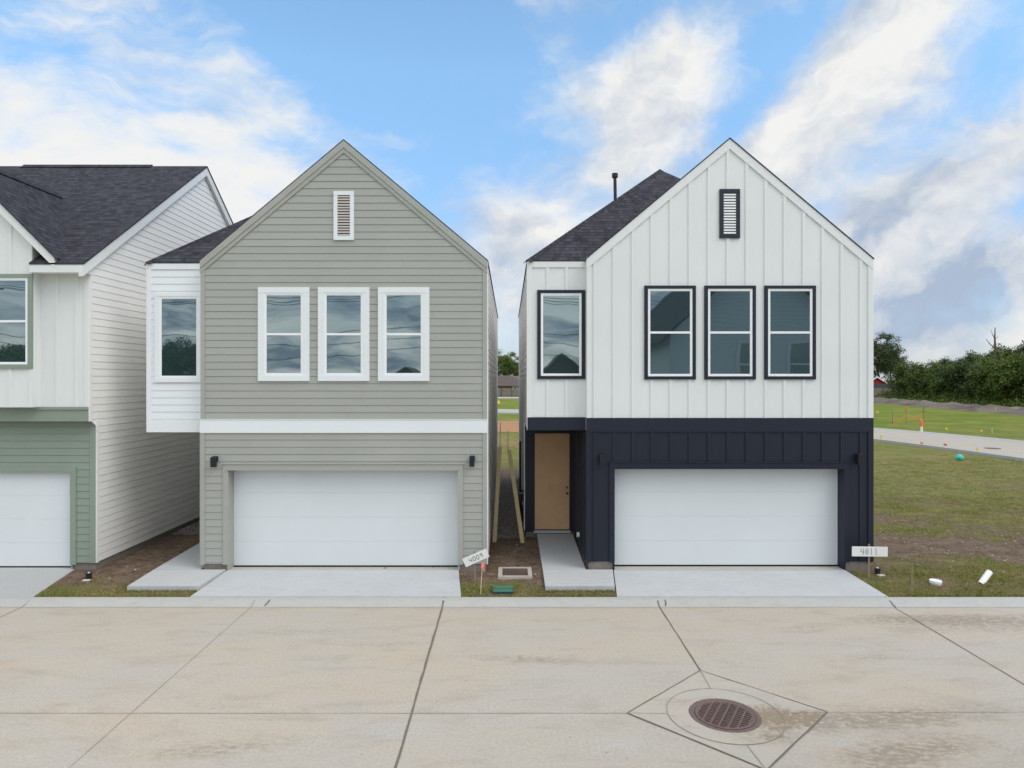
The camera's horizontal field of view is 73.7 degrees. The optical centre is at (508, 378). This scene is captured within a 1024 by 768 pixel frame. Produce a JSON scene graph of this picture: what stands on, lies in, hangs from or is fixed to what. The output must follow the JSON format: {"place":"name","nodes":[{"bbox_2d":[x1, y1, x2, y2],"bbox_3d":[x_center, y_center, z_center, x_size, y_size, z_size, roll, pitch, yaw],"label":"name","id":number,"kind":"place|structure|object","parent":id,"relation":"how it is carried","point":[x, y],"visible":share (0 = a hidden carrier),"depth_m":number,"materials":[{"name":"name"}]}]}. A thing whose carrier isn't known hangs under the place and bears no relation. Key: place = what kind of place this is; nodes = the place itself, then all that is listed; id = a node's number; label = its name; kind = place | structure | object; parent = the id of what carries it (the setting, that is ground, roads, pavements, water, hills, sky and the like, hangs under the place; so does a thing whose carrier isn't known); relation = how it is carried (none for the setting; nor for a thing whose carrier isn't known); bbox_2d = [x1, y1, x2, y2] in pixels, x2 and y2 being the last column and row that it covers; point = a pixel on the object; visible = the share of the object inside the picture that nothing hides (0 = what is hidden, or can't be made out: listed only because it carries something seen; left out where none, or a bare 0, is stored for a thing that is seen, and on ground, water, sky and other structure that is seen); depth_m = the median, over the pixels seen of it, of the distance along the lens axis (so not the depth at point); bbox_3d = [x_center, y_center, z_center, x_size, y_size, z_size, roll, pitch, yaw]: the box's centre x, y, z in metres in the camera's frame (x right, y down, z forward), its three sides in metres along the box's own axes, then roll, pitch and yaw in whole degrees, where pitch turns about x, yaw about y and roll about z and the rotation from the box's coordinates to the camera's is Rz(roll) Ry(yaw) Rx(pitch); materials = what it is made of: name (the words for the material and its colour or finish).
{"place":"outdoors","nodes":[
{"label":"outdoors","id":0,"kind":"place"},
{"bbox_2d":[0,569,73,596],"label":"driveway","id":1,"kind":"structure","parent":0,"point":[23,582],"depth_m":14.25,"materials":[{"name":"concrete"}]},
{"bbox_2d":[190,570,460,596],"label":"driveway","id":2,"kind":"structure","parent":0,"point":[336,583],"depth_m":14.02,"materials":[{"name":"concrete"}]},
{"bbox_2d":[172,478,525,539],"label":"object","id":3,"kind":"structure","parent":0,"point":[507,525],"depth_m":19.87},
{"bbox_2d":[498,397,518,398],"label":"side road","id":4,"kind":"structure","parent":0,"point":[508,397],"depth_m":146.80,"materials":[{"name":"concrete"}]},
{"bbox_2d":[0,608,1023,767],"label":"road","id":5,"kind":"structure","parent":0,"point":[499,687],"depth_m":9.77,"materials":[{"name":"concrete"}]},
{"bbox_2d":[0,607,1013,767],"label":"saw cut","id":6,"kind":"object","parent":5,"relation":"on","point":[477,607],"visible":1,"depth_m":13.01,"materials":[{"name":"grey concrete"}]},
{"bbox_2d":[1,607,1023,767],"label":"road joint","id":7,"kind":"object","parent":5,"relation":"on","point":[417,692],"visible":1,"depth_m":9.30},
{"bbox_2d":[629,671,824,767],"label":"drain apron","id":8,"kind":"object","parent":5,"relation":"on","point":[767,754],"visible":1,"depth_m":8.84,"materials":[{"name":"concrete"}]},
{"bbox_2d":[667,689,784,744],"bbox_3d":[2.800,4.382,8.860,1.470,0.055,1.470,0,0,0],"label":"drain collar","id":9,"kind":"object","parent":8,"relation":"on","point":[772,726],"visible":0.91,"depth_m":8.76,"materials":[{"name":"concrete"}]},
{"bbox_2d":[688,698,761,744],"bbox_3d":[2.797,4.654,8.860,0.908,0.613,0.912,0,0,0],"label":"storm drain","id":10,"kind":"object","parent":9,"relation":"in","point":[726,715],"visible":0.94,"depth_m":8.84,"materials":[{"name":"metal"}]},
{"bbox_2d":[0,0,1023,380],"label":"sky","id":11,"kind":"structure","parent":0,"point":[900,122],"materials":[{"name":"blue"}]},
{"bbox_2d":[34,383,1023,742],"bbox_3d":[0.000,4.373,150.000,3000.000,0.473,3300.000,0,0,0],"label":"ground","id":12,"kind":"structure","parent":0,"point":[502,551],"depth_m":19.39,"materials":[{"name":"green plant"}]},
{"bbox_2d":[85,572,91,578],"bbox_3d":[-8.856,4.170,14.392,0.127,0.195,0.130,0,0,0],"label":"pipe stub","id":13,"kind":"object","parent":12,"relation":"on","point":[88,575],"visible":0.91,"depth_m":14.35,"materials":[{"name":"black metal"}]},
{"bbox_2d":[0,165,233,569],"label":"green garage house","id":14,"kind":"structure","parent":12,"relation":"on","point":[94,474],"depth_m":15.14,"materials":[{"name":"white paint"}]},
{"bbox_2d":[0,274,32,368],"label":"window","id":15,"kind":"structure","parent":14,"relation":"in","point":[16,290],"depth_m":14.43,"materials":[{"name":"grey glass"}]},
{"bbox_2d":[0,472,70,567],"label":"garage door","id":16,"kind":"structure","parent":14,"relation":"in","point":[35,506],"depth_m":15.05,"materials":[{"name":"paint"}]},
{"bbox_2d":[127,569,225,590],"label":"walkway","id":17,"kind":"structure","parent":12,"relation":"on","point":[174,579],"depth_m":14.15,"materials":[{"name":"concrete"}]},
{"bbox_2d":[156,543,203,568],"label":"walkway","id":18,"kind":"structure","parent":12,"relation":"on","point":[189,558],"depth_m":15.38,"materials":[{"name":"concrete"}]},
{"bbox_2d":[144,139,497,571],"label":"sage house","id":19,"kind":"structure","parent":12,"relation":"on","point":[322,355],"depth_m":14.83,"materials":[{"name":"paint"}]},
{"bbox_2d":[154,292,199,381],"bbox_3d":[-7.280,-0.920,15.069,1.070,1.980,0.043,0,0,0],"label":"window","id":20,"kind":"structure","parent":19,"relation":"in","point":[176,314],"depth_m":15.07,"materials":[{"name":"glass"}]},
{"bbox_2d":[258,287,309,380],"bbox_3d":[-4.887,-0.972,14.819,1.115,2.035,0.043,0,0,0],"label":"window","id":21,"kind":"structure","parent":19,"relation":"in","point":[283,312],"depth_m":14.82,"materials":[{"name":"grey glass"}]},
{"bbox_2d":[318,287,369,380],"bbox_3d":[-3.585,-0.972,14.819,1.115,2.035,0.043,0,0,0],"label":"window","id":22,"kind":"structure","parent":19,"relation":"in","point":[343,312],"depth_m":14.82,"materials":[{"name":"glass"}]},
{"bbox_2d":[234,470,457,566],"bbox_3d":[-3.600,3.071,15.133,4.976,2.178,0.054,0,0,0],"label":"garage door","id":23,"kind":"structure","parent":19,"relation":"in","point":[283,518],"depth_m":15.11,"materials":[{"name":"paint"}]},
{"bbox_2d":[378,287,429,380],"bbox_3d":[-2.283,-0.972,14.819,1.115,2.035,0.043,0,0,0],"label":"window","id":24,"kind":"structure","parent":19,"relation":"in","point":[403,312],"depth_m":14.82,"materials":[{"name":"glass"}]},
{"bbox_2d":[463,549,489,581],"bbox_3d":[-0.685,3.909,14.184,0.564,0.782,0.051,0,0,0],"label":"number sign","id":25,"kind":"object","parent":12,"relation":"on","point":[474,558],"visible":0.99,"depth_m":14.16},
{"bbox_2d":[480,562,484,593],"bbox_3d":[-0.519,3.983,13.516,0.108,0.714,0.050,0,0,0],"label":"survey stake","id":26,"kind":"object","parent":12,"relation":"on","point":[482,566],"visible":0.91,"depth_m":13.52,"materials":[{"name":"beige wood"}]},
{"bbox_2d":[492,447,501,541],"bbox_3d":[-0.305,2.985,17.600,0.108,2.462,0.423,0,0,25],"label":"wooden board","id":27,"kind":"object","parent":12,"relation":"on","point":[496,504],"visible":0.98,"depth_m":17.58,"materials":[{"name":"brown wood"}]},
{"bbox_2d":[492,585,513,594],"bbox_3d":[-0.119,4.247,13.713,0.426,0.105,0.360,0,0,0],"label":"utility box","id":28,"kind":"object","parent":12,"relation":"on","point":[503,589],"visible":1,"depth_m":13.64,"materials":[{"name":"green plastic"}]},
{"bbox_2d":[498,388,518,396],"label":"wooden fence","id":29,"kind":"object","parent":12,"relation":"on","point":[504,392],"visible":0.18,"depth_m":158.00,"materials":[{"name":"brown wood"}]},
{"bbox_2d":[498,349,518,375],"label":"leafy tree","id":30,"kind":"object","parent":12,"relation":"on","point":[506,363],"visible":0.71,"depth_m":182.31,"materials":[{"name":"green plant"}]},
{"bbox_2d":[498,376,518,395],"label":"brown roof house","id":31,"kind":"structure","parent":12,"relation":"on","point":[511,382],"depth_m":167.56,"materials":[{"name":"brick"}]},
{"bbox_2d":[498,421,518,431],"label":"soil patch","id":32,"kind":"object","parent":12,"relation":"on","point":[509,426],"visible":0.07,"depth_m":59.34,"materials":[{"name":"brown soil"}]},
{"bbox_2d":[498,433,518,447],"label":"safety net","id":33,"kind":"object","parent":12,"relation":"on","point":[507,442],"visible":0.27,"depth_m":42.01,"materials":[{"name":"plastic"}]},
{"bbox_2d":[0,597,1023,607],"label":"curb","id":34,"kind":"structure","parent":12,"relation":"on","point":[539,602],"depth_m":13.18,"materials":[{"name":"concrete"}]},
{"bbox_2d":[22,597,895,606],"bbox_3d":[1.149,4.314,13.207,20.915,0.079,0.375,0,0,0],"label":"curb joint","id":35,"kind":"object","parent":34,"relation":"on","point":[656,597],"visible":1,"depth_m":13.17,"materials":[{"name":"grey concrete"}]},
{"bbox_2d":[498,567,531,579],"bbox_3d":[0.132,4.221,14.733,0.728,0.135,0.722,0,0,0],"label":"catch basin","id":36,"kind":"object","parent":12,"relation":"on","point":[505,575],"visible":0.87,"depth_m":14.62,"materials":[{"name":"concrete"}]},
{"bbox_2d":[507,449,523,542],"bbox_3d":[0.177,3.025,17.575,0.109,2.390,0.652,0,0,-37],"label":"wooden board","id":37,"kind":"object","parent":12,"relation":"on","point":[515,494],"visible":0.95,"depth_m":17.56,"materials":[{"name":"brown wood"}]},
{"bbox_2d":[513,357,518,375],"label":"leafy tree","id":38,"kind":"object","parent":12,"relation":"on","point":[517,368],"visible":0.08,"depth_m":188.50,"materials":[{"name":"green plant"}]},
{"bbox_2d":[537,534,584,568],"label":"walkway","id":39,"kind":"structure","parent":12,"relation":"on","point":[558,551],"depth_m":16.11,"materials":[{"name":"concrete"}]},
{"bbox_2d":[543,569,614,590],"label":"walkway","id":40,"kind":"structure","parent":12,"relation":"on","point":[579,579],"depth_m":14.15,"materials":[{"name":"concrete"}]},
{"bbox_2d":[518,138,873,570],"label":"white house","id":41,"kind":"structure","parent":12,"relation":"on","point":[696,367],"depth_m":14.84,"materials":[{"name":"paint"}]},
{"bbox_2d":[521,322,521,361],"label":"window","id":42,"kind":"structure","parent":41,"relation":"in","point":[521,322],"depth_m":21.00,"materials":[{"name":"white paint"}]},
{"bbox_2d":[535,433,568,528],"bbox_3d":[1.135,2.692,17.950,0.906,2.515,0.100,0,0,0],"label":"door","id":43,"kind":"structure","parent":41,"relation":"in","point":[551,449],"depth_m":17.96,"materials":[{"name":"beige wood"}]},
{"bbox_2d":[537,290,584,378],"bbox_3d":[1.152,-0.981,15.069,1.055,1.965,0.043,0,0,0],"label":"window","id":44,"kind":"structure","parent":41,"relation":"in","point":[560,313],"depth_m":15.07,"materials":[{"name":"glass"}]},
{"bbox_2d":[644,286,695,378],"bbox_3d":[3.497,-1.008,14.819,1.115,2.035,0.043,0,0,0],"label":"window","id":45,"kind":"structure","parent":41,"relation":"in","point":[669,311],"depth_m":14.82,"materials":[{"name":"glass"}]},
{"bbox_2d":[614,469,837,565],"bbox_3d":[4.785,3.051,15.133,4.976,2.192,0.054,0,0,0],"label":"garage door","id":46,"kind":"structure","parent":41,"relation":"in","point":[664,517],"depth_m":15.11,"materials":[{"name":"paint"}]},
{"bbox_2d":[704,286,755,378],"bbox_3d":[4.800,-1.008,14.819,1.115,2.035,0.043,0,0,0],"label":"window","id":47,"kind":"structure","parent":41,"relation":"in","point":[729,311],"depth_m":14.82,"materials":[{"name":"glass"}]},
{"bbox_2d":[764,286,815,378],"bbox_3d":[6.101,-1.008,14.819,1.115,2.035,0.043,0,0,0],"label":"window","id":48,"kind":"structure","parent":41,"relation":"in","point":[789,311],"depth_m":14.82,"materials":[{"name":"glass"}]},
{"bbox_2d":[852,544,887,577],"bbox_3d":[7.622,3.897,14.434,0.753,0.807,0.051,0,0,0],"label":"number sign","id":49,"kind":"object","parent":12,"relation":"on","point":[868,551],"visible":0.99,"depth_m":14.41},
{"bbox_2d":[874,567,880,573],"bbox_3d":[7.925,4.146,14.677,0.127,0.195,0.130,0,0,0],"label":"pipe stub","id":50,"kind":"object","parent":12,"relation":"on","point":[877,570],"visible":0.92,"depth_m":14.64,"materials":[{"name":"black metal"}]},
{"bbox_2d":[873,376,886,383],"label":"red house","id":51,"kind":"structure","parent":12,"relation":"on","point":[877,380],"depth_m":168.00,"materials":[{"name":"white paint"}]},
{"bbox_2d":[873,384,893,387],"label":"dark roof shed","id":52,"kind":"structure","parent":12,"relation":"on","point":[878,385],"depth_m":163.55,"materials":[{"name":"grey"}]},
{"bbox_2d":[873,388,893,396],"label":"wooden fence","id":53,"kind":"object","parent":12,"relation":"on","point":[875,390],"visible":0.12,"depth_m":160.00,"materials":[{"name":"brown wood"}]},
{"bbox_2d":[873,331,906,378],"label":"oak tree","id":54,"kind":"object","parent":12,"relation":"on","point":[884,352],"visible":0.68,"depth_m":169.51,"materials":[{"name":"green plant"}]},
{"bbox_2d":[875,349,908,383],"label":"oak tree","id":55,"kind":"object","parent":12,"relation":"on","point":[885,372],"visible":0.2,"depth_m":184.68,"materials":[{"name":"green plant"}]},
{"bbox_2d":[884,359,925,397],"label":"bushy tree","id":56,"kind":"object","parent":12,"relation":"on","point":[899,371],"visible":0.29,"depth_m":136.01,"materials":[{"name":"green plant"}]},
{"bbox_2d":[892,412,922,423],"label":"safety net","id":57,"kind":"object","parent":12,"relation":"on","point":[903,419],"visible":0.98,"depth_m":66.59,"materials":[{"name":"plastic"}]},
{"bbox_2d":[911,566,912,593],"bbox_3d":[8.026,4.030,13.600,0.032,0.608,0.016,0,0,0],"label":"survey stake","id":58,"kind":"object","parent":12,"relation":"on","point":[911,578],"visible":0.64,"depth_m":13.59,"materials":[{"name":"wood"}]},
{"bbox_2d":[920,419,922,431],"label":"road delineator","id":59,"kind":"object","parent":12,"relation":"on","point":[921,425],"visible":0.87,"depth_m":53.21,"materials":[{"name":"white plastic"}]},
{"bbox_2d":[901,359,945,399],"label":"bushy tree","id":60,"kind":"object","parent":12,"relation":"on","point":[913,378],"visible":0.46,"depth_m":129.92,"materials":[{"name":"green plant"}]},
{"bbox_2d":[929,578,941,585],"bbox_3d":[8.818,4.222,14.111,0.236,0.132,0.236,0,0,0],"label":"plumbing fitting","id":61,"kind":"object","parent":12,"relation":"on","point":[935,582],"visible":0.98,"depth_m":14.03,"materials":[{"name":"white plastic"}]},
{"bbox_2d":[922,361,966,396],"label":"bushy tree","id":62,"kind":"object","parent":12,"relation":"on","point":[934,382],"visible":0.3,"depth_m":124.37,"materials":[{"name":"green plant"}]},
{"bbox_2d":[873,381,1023,406],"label":"undergrowth","id":63,"kind":"object","parent":12,"relation":"on","point":[939,398],"visible":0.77,"depth_m":116.92,"materials":[{"name":"green plant"}]},
{"bbox_2d":[873,397,1023,415],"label":"ditch bank","id":64,"kind":"structure","parent":12,"relation":"on","point":[990,408],"depth_m":93.62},
{"bbox_2d":[937,356,963,366],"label":"background tree","id":65,"kind":"object","parent":12,"relation":"on","point":[943,361],"visible":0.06,"depth_m":140.44,"materials":[{"name":"green plant"}]},
{"bbox_2d":[955,454,963,459],"bbox_3d":[22.989,4.002,34.842,0.422,0.313,0.345,0,0,0],"label":"plastic wrapper","id":66,"kind":"object","parent":12,"relation":"on","point":[959,457],"visible":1,"depth_m":34.73,"materials":[{"name":"teal plastic"}]},
{"bbox_2d":[936,358,983,399],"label":"bushy tree","id":67,"kind":"object","parent":12,"relation":"on","point":[953,373],"visible":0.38,"depth_m":117.99,"materials":[{"name":"green plant"}]},
{"bbox_2d":[954,350,988,365],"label":"background tree","id":68,"kind":"object","parent":12,"relation":"on","point":[970,357],"visible":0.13,"depth_m":130.47,"materials":[{"name":"green plant"}]},
{"bbox_2d":[977,570,992,583],"bbox_3d":[9.918,4.149,14.219,0.382,0.319,0.124,0,0,-26],"label":"drain pipe","id":69,"kind":"object","parent":12,"relation":"on","point":[986,576],"visible":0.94,"depth_m":14.19,"materials":[{"name":"white plastic"}]},
{"bbox_2d":[960,351,1015,401],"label":"bushy tree","id":70,"kind":"object","parent":12,"relation":"on","point":[978,375],"visible":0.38,"depth_m":111.58,"materials":[{"name":"green plant"}]},
{"bbox_2d":[986,327,997,356],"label":"dead tree","id":71,"kind":"object","parent":12,"relation":"on","point":[994,346],"visible":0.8,"depth_m":114.44,"materials":[{"name":"grey wood"}]},
{"bbox_2d":[976,343,1017,399],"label":"background tree","id":72,"kind":"object","parent":12,"relation":"on","point":[1005,350],"visible":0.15,"depth_m":121.80,"materials":[{"name":"green plant"}]},
{"bbox_2d":[978,351,1023,403],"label":"bushy tree","id":73,"kind":"object","parent":12,"relation":"on","point":[1006,374],"visible":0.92,"depth_m":104.87,"materials":[{"name":"green plant"}]},
{"bbox_2d":[1013,354,1023,391],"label":"bushy tree","id":74,"kind":"object","parent":12,"relation":"on","point":[1021,360],"visible":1,"depth_m":100.76,"materials":[{"name":"green plant"}]},
{"bbox_2d":[1013,341,1023,355],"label":"background tree","id":75,"kind":"object","parent":12,"relation":"on","point":[1020,349],"visible":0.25,"depth_m":113.78,"materials":[{"name":"green plant"}]},
{"bbox_2d":[71,518,1023,585],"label":"pebbles","id":76,"kind":"object","parent":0,"point":[878,542],"visible":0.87,"depth_m":16.56,"materials":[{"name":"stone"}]},
{"bbox_2d":[614,570,887,596],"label":"driveway","id":77,"kind":"structure","parent":0,"point":[736,583],"depth_m":14.02,"materials":[{"name":"concrete"}]},
{"bbox_2d":[498,409,1023,461],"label":"side road","id":78,"kind":"structure","parent":0,"point":[1010,449],"depth_m":44.39,"materials":[{"name":"concrete"}]}
]}

